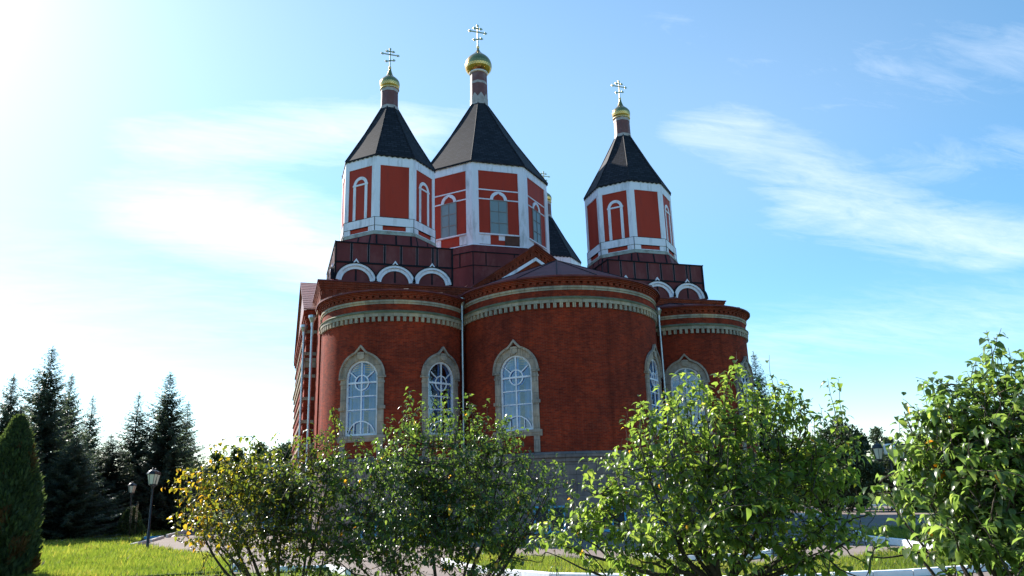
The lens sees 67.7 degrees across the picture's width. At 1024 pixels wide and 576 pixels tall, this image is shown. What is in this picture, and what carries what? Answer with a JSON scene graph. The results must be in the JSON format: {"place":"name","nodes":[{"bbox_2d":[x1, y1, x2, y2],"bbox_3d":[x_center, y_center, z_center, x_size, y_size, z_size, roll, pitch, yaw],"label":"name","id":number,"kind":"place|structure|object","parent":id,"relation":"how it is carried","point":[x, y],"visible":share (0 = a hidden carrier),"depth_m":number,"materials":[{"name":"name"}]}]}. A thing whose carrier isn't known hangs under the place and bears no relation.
{"place":"outdoors","nodes":[
{"label":"outdoors","id":0,"kind":"place"},
{"bbox_2d":[36,538,230,575],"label":"lawn","id":1,"kind":"structure","parent":0,"point":[201,573],"depth_m":24.52,"materials":[{"name":"plant"}]},
{"bbox_2d":[0,406,46,575],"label":"thuja","id":2,"kind":"object","parent":1,"relation":"on","point":[23,497],"visible":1,"depth_m":25.06,"materials":[{"name":"green plant"}]},
{"bbox_2d":[146,468,160,548],"bbox_3d":[-18.295,11.207,38.653,0.570,4.100,1.414,3,-16,-16],"label":"street lamp","id":3,"kind":"object","parent":1,"relation":"on","point":[153,476],"visible":0.98,"depth_m":38.53,"materials":[{"name":"black metal"}]},
{"bbox_2d":[0,0,1023,503],"label":"sky","id":4,"kind":"structure","parent":0,"point":[847,176],"materials":[{"name":"blue"}]},
{"bbox_2d":[141,493,944,575],"bbox_3d":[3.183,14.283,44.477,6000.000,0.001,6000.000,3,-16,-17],"label":"ground","id":5,"kind":"structure","parent":0,"point":[904,509],"depth_m":62.50,"materials":[{"name":"grey concrete"}]},
{"bbox_2d":[191,457,223,499],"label":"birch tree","id":6,"kind":"object","parent":5,"relation":"on","point":[210,469],"visible":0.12,"depth_m":135.43,"materials":[{"name":"green plant"}]},
{"bbox_2d":[198,450,225,509],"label":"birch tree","id":7,"kind":"object","parent":5,"relation":"on","point":[214,457],"visible":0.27,"depth_m":150.00,"materials":[{"name":"green plant"}]},
{"bbox_2d":[215,447,251,509],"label":"birch tree","id":8,"kind":"object","parent":5,"relation":"on","point":[236,459],"visible":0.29,"depth_m":146.66,"materials":[{"name":"green plant"}]},
{"bbox_2d":[221,451,245,516],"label":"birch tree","id":9,"kind":"object","parent":5,"relation":"on","point":[225,465],"visible":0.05,"depth_m":155.89,"materials":[{"name":"green plant"}]},
{"bbox_2d":[230,447,251,463],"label":"birch tree","id":10,"kind":"object","parent":5,"relation":"on","point":[246,454],"visible":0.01,"depth_m":161.03,"materials":[{"name":"green plant"}]},
{"bbox_2d":[228,504,261,524],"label":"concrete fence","id":11,"kind":"object","parent":5,"relation":"on","point":[238,514],"visible":0.03,"depth_m":85.88,"materials":[{"name":"grey concrete"}]},
{"bbox_2d":[241,441,266,500],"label":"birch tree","id":12,"kind":"object","parent":5,"relation":"on","point":[258,445],"visible":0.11,"depth_m":155.93,"materials":[{"name":"green plant"}]},
{"bbox_2d":[243,448,271,499],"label":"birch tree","id":13,"kind":"object","parent":5,"relation":"on","point":[259,455],"visible":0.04,"depth_m":145.73,"materials":[{"name":"green plant"}]},
{"bbox_2d":[161,406,379,575],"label":"pear tree","id":14,"kind":"object","parent":5,"relation":"on","point":[269,496],"visible":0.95,"depth_m":8.61,"materials":[{"name":"green plant"}]},
{"bbox_2d":[260,441,291,487],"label":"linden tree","id":15,"kind":"object","parent":5,"relation":"on","point":[285,448],"visible":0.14,"depth_m":129.50,"materials":[{"name":"green plant"}]},
{"bbox_2d":[290,385,576,575],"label":"apple tree","id":16,"kind":"object","parent":5,"relation":"on","point":[435,530],"visible":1,"depth_m":8.63,"materials":[{"name":"green plant"}]},
{"bbox_2d":[16,523,1018,575],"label":"grass","id":17,"kind":"structure","parent":5,"relation":"on","point":[100,556],"depth_m":26.80,"materials":[{"name":"green plant"}]},
{"bbox_2d":[291,25,768,543],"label":"church","id":18,"kind":"structure","parent":5,"relation":"on","point":[455,263],"depth_m":46.46,"materials":[{"name":"red brick"}]},
{"bbox_2d":[337,345,385,457],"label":"window","id":19,"kind":"structure","parent":18,"relation":"in","point":[353,366],"depth_m":41.75,"materials":[{"name":"white glass"}]},
{"bbox_2d":[420,346,460,457],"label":"window","id":20,"kind":"structure","parent":18,"relation":"in","point":[445,360],"depth_m":42.89,"materials":[{"name":"white paint"}]},
{"bbox_2d":[492,340,542,451],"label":"window","id":21,"kind":"structure","parent":18,"relation":"in","point":[506,367],"depth_m":41.56,"materials":[{"name":"glass"}]},
{"bbox_2d":[534,506,565,533],"bbox_3d":[1.913,11.791,38.814,1.611,1.350,0.131,-5,-16,11],"label":"basement window","id":22,"kind":"structure","parent":18,"relation":"in","point":[557,509],"depth_m":38.84,"materials":[{"name":"blue glass"}]},
{"bbox_2d":[600,505,626,531],"bbox_3d":[5.117,11.750,39.023,1.611,1.350,0.131,3,-16,-18],"label":"basement window","id":23,"kind":"structure","parent":18,"relation":"in","point":[620,518],"depth_m":39.09,"materials":[{"name":"blue glass"}]},
{"bbox_2d":[644,344,666,451],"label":"window","id":24,"kind":"structure","parent":18,"relation":"in","point":[653,355],"depth_m":43.97,"materials":[{"name":"glass"}]},
{"bbox_2d":[647,502,664,526],"bbox_3d":[7.717,12.117,40.651,0.131,1.350,1.611,-15,-20,41],"label":"basement window","id":25,"kind":"structure","parent":18,"relation":"in","point":[653,502],"depth_m":40.50,"materials":[{"name":"blue glass"}]},
{"bbox_2d":[665,354,713,453],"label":"window","id":26,"kind":"structure","parent":18,"relation":"in","point":[690,365],"depth_m":47.55,"materials":[{"name":"white paint"}]},
{"bbox_2d":[734,356,759,452],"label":"window","id":27,"kind":"structure","parent":18,"relation":"in","point":[746,365],"depth_m":48.88,"materials":[{"name":"white paint"}]},
{"bbox_2d":[525,352,890,575],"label":"pear tree","id":28,"kind":"object","parent":5,"relation":"on","point":[741,517],"visible":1,"depth_m":6.38,"materials":[{"name":"green plant"}]},
{"bbox_2d":[793,440,838,509],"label":"linden tree","id":29,"kind":"object","parent":5,"relation":"on","point":[822,502],"visible":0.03,"depth_m":72.86,"materials":[{"name":"green plant"}]},
{"bbox_2d":[810,414,885,511],"bbox_3d":[29.094,15.316,66.381,6.236,8.703,6.306,-6,-16,15],"label":"linden tree","id":30,"kind":"object","parent":5,"relation":"on","point":[868,471],"visible":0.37,"depth_m":64.92,"materials":[{"name":"green plant"}]},
{"bbox_2d":[869,426,890,476],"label":"pine tree","id":31,"kind":"object","parent":5,"relation":"on","point":[875,433],"visible":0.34,"depth_m":84.37,"materials":[{"name":"green plant"}]},
{"bbox_2d":[868,436,894,498],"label":"linden tree","id":32,"kind":"object","parent":5,"relation":"on","point":[870,452],"visible":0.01,"depth_m":98.29,"materials":[{"name":"green plant"}]},
{"bbox_2d":[883,437,896,456],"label":"pine tree","id":33,"kind":"object","parent":5,"relation":"on","point":[892,440],"visible":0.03,"depth_m":85.44,"materials":[{"name":"green plant"}]},
{"bbox_2d":[864,444,945,509],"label":"linden tree","id":34,"kind":"object","parent":5,"relation":"on","point":[887,480],"visible":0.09,"depth_m":66.81,"materials":[{"name":"green plant"}]},
{"bbox_2d":[862,330,1023,575],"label":"plum tree","id":35,"kind":"object","parent":5,"relation":"on","point":[976,450],"visible":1,"depth_m":4.82,"materials":[{"name":"green plant"}]},
{"bbox_2d":[142,506,1010,575],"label":"plaza asphalt","id":36,"kind":"structure","parent":0,"point":[881,517],"depth_m":32.53,"materials":[{"name":"grey asphalt"}]},
{"bbox_2d":[130,540,149,544],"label":"kerb","id":37,"kind":"structure","parent":36,"relation":"on","point":[142,542],"depth_m":45.85,"materials":[{"name":"grey concrete"}]},
{"bbox_2d":[150,536,163,541],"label":"kerb","id":38,"kind":"structure","parent":36,"relation":"on","point":[156,538],"depth_m":50.98,"materials":[{"name":"grey concrete"}]},
{"bbox_2d":[166,526,210,537],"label":"kerb","id":39,"kind":"structure","parent":36,"relation":"on","point":[172,534],"depth_m":59.23,"materials":[{"name":"grey concrete"}]},
{"bbox_2d":[262,464,288,528],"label":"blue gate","id":40,"kind":"structure","parent":36,"relation":"on","point":[268,481],"depth_m":61.58,"materials":[{"name":"blue metal"}]},
{"bbox_2d":[275,564,350,575],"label":"kerb","id":41,"kind":"structure","parent":36,"relation":"on","point":[329,566],"depth_m":24.39,"materials":[{"name":"white concrete"}]},
{"bbox_2d":[466,441,500,526],"bbox_3d":[-0.990,7.690,27.874,1.414,4.150,0.570,1,-16,-10],"label":"street lamp","id":42,"kind":"object","parent":36,"relation":"on","point":[494,459],"visible":0.2,"depth_m":28.14,"materials":[{"name":"black metal"}]},
{"bbox_2d":[643,548,771,560],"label":"kerb","id":43,"kind":"structure","parent":36,"relation":"on","point":[691,557],"depth_m":24.19,"materials":[{"name":"white concrete"}]},
{"bbox_2d":[441,558,1010,575],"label":"kerb","id":44,"kind":"structure","parent":36,"relation":"on","point":[912,572],"depth_m":18.37,"materials":[{"name":"white concrete"}]},
{"bbox_2d":[751,351,809,518],"bbox_3d":[19.261,11.082,58.081,6.644,12.826,7.146,-4,-16,9],"label":"spruce tree","id":45,"kind":"object","parent":36,"relation":"on","point":[759,390],"visible":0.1,"depth_m":58.29,"materials":[{"name":"green plant"}]},
{"bbox_2d":[853,530,932,549],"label":"kerb","id":46,"kind":"structure","parent":36,"relation":"on","point":[898,541],"depth_m":27.54,"materials":[{"name":"white concrete"}]},
{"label":"lawn island","id":47,"kind":"structure","parent":36,"relation":"on","visible":0},
{"bbox_2d":[482,534,516,554],"bbox_3d":[-0.520,9.209,27.088,1.372,0.972,1.329,-8,-17,23],"label":"bush","id":48,"kind":"object","parent":47,"relation":"on","point":[493,548],"visible":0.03,"depth_m":26.92,"materials":[{"name":"green plant"}]},
{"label":"flower bed","id":49,"kind":"structure","parent":36,"relation":"on","visible":0},
{"bbox_2d":[657,527,711,545],"bbox_3d":[6.302,9.284,28.271,2.175,1.098,1.990,-11,-18,30],"label":"bush","id":50,"kind":"object","parent":49,"relation":"on","point":[685,534],"visible":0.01,"depth_m":28.14,"materials":[{"name":"green plant"}]},
{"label":"verge","id":51,"kind":"structure","parent":36,"relation":"on","visible":0},
{"bbox_2d":[872,440,905,528],"bbox_3d":[17.436,9.057,34.768,1.414,4.171,0.700,-7,-16,19],"label":"street lamp","id":52,"kind":"object","parent":51,"relation":"on","point":[877,448],"visible":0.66,"depth_m":35.19,"materials":[{"name":"black metal"}]},
{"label":"tree lawn","id":53,"kind":"structure","parent":0,"visible":0},
{"bbox_2d":[0,373,61,538],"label":"spruce tree","id":54,"kind":"object","parent":53,"relation":"on","point":[8,411],"visible":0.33,"depth_m":54.85,"materials":[{"name":"green plant"}]},
{"bbox_2d":[17,346,104,522],"bbox_3d":[-36.199,11.933,59.115,10.521,15.166,8.963,-5,-16,11],"label":"spruce tree","id":55,"kind":"object","parent":53,"relation":"on","point":[45,414],"visible":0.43,"depth_m":59.03,"materials":[{"name":"green plant"}]},
{"bbox_2d":[42,375,94,496],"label":"spruce tree","id":56,"kind":"object","parent":53,"relation":"on","point":[73,418],"visible":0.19,"depth_m":65.44,"materials":[{"name":"green plant"}]},
{"bbox_2d":[39,436,130,540],"bbox_3d":[-32.235,14.554,55.559,8.990,7.679,9.686,-13,-19,35],"label":"spruce tree","id":57,"kind":"object","parent":53,"relation":"on","point":[69,518],"visible":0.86,"depth_m":55.03,"materials":[{"name":"green plant"}]},
{"bbox_2d":[79,395,108,473],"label":"spruce tree","id":58,"kind":"object","parent":53,"relation":"on","point":[89,428],"visible":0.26,"depth_m":69.20,"materials":[{"name":"green plant"}]},
{"bbox_2d":[83,433,161,535],"bbox_3d":[-34.081,16.392,63.639,10.146,8.547,9.418,-3,-15,3],"label":"spruce tree","id":59,"kind":"object","parent":53,"relation":"on","point":[108,466],"visible":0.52,"depth_m":63.63,"materials":[{"name":"green plant"}]},
{"bbox_2d":[110,506,147,537],"bbox_3d":[-28.677,17.599,57.387,2.438,2.427,2.510,-5,-16,11],"label":"young conifer","id":60,"kind":"object","parent":53,"relation":"on","point":[139,525],"visible":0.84,"depth_m":56.93,"materials":[{"name":"green plant"}]},
{"bbox_2d":[129,505,132,533],"bbox_3d":[-27.966,17.119,55.905,0.214,2.399,0.226,3,-16,-17],"label":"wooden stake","id":61,"kind":"object","parent":53,"relation":"on","point":[130,516],"visible":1,"depth_m":55.97,"materials":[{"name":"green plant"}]},
{"bbox_2d":[127,482,136,534],"bbox_3d":[-28.771,16.681,57.476,0.570,4.100,1.414,4,-16,-20],"label":"street lamp","id":62,"kind":"object","parent":53,"relation":"on","point":[132,487],"visible":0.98,"depth_m":57.41,"materials":[{"name":"black metal"}]},
{"bbox_2d":[135,501,138,530],"bbox_3d":[-27.715,17.081,56.272,0.206,2.652,0.214,13,-21,-43],"label":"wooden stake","id":63,"kind":"object","parent":53,"relation":"on","point":[136,513],"visible":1,"depth_m":56.38,"materials":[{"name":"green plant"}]},
{"bbox_2d":[96,391,182,521],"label":"spruce tree","id":64,"kind":"object","parent":53,"relation":"on","point":[130,443],"visible":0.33,"depth_m":68.67,"materials":[{"name":"green plant"}]},
{"bbox_2d":[114,372,218,531],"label":"spruce tree","id":65,"kind":"object","parent":53,"relation":"on","point":[167,435],"visible":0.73,"depth_m":67.92,"materials":[{"name":"green plant"}]},
{"bbox_2d":[170,401,217,526],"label":"spruce tree","id":66,"kind":"object","parent":53,"relation":"on","point":[189,432],"visible":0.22,"depth_m":74.29,"materials":[{"name":"green plant"}]}
]}

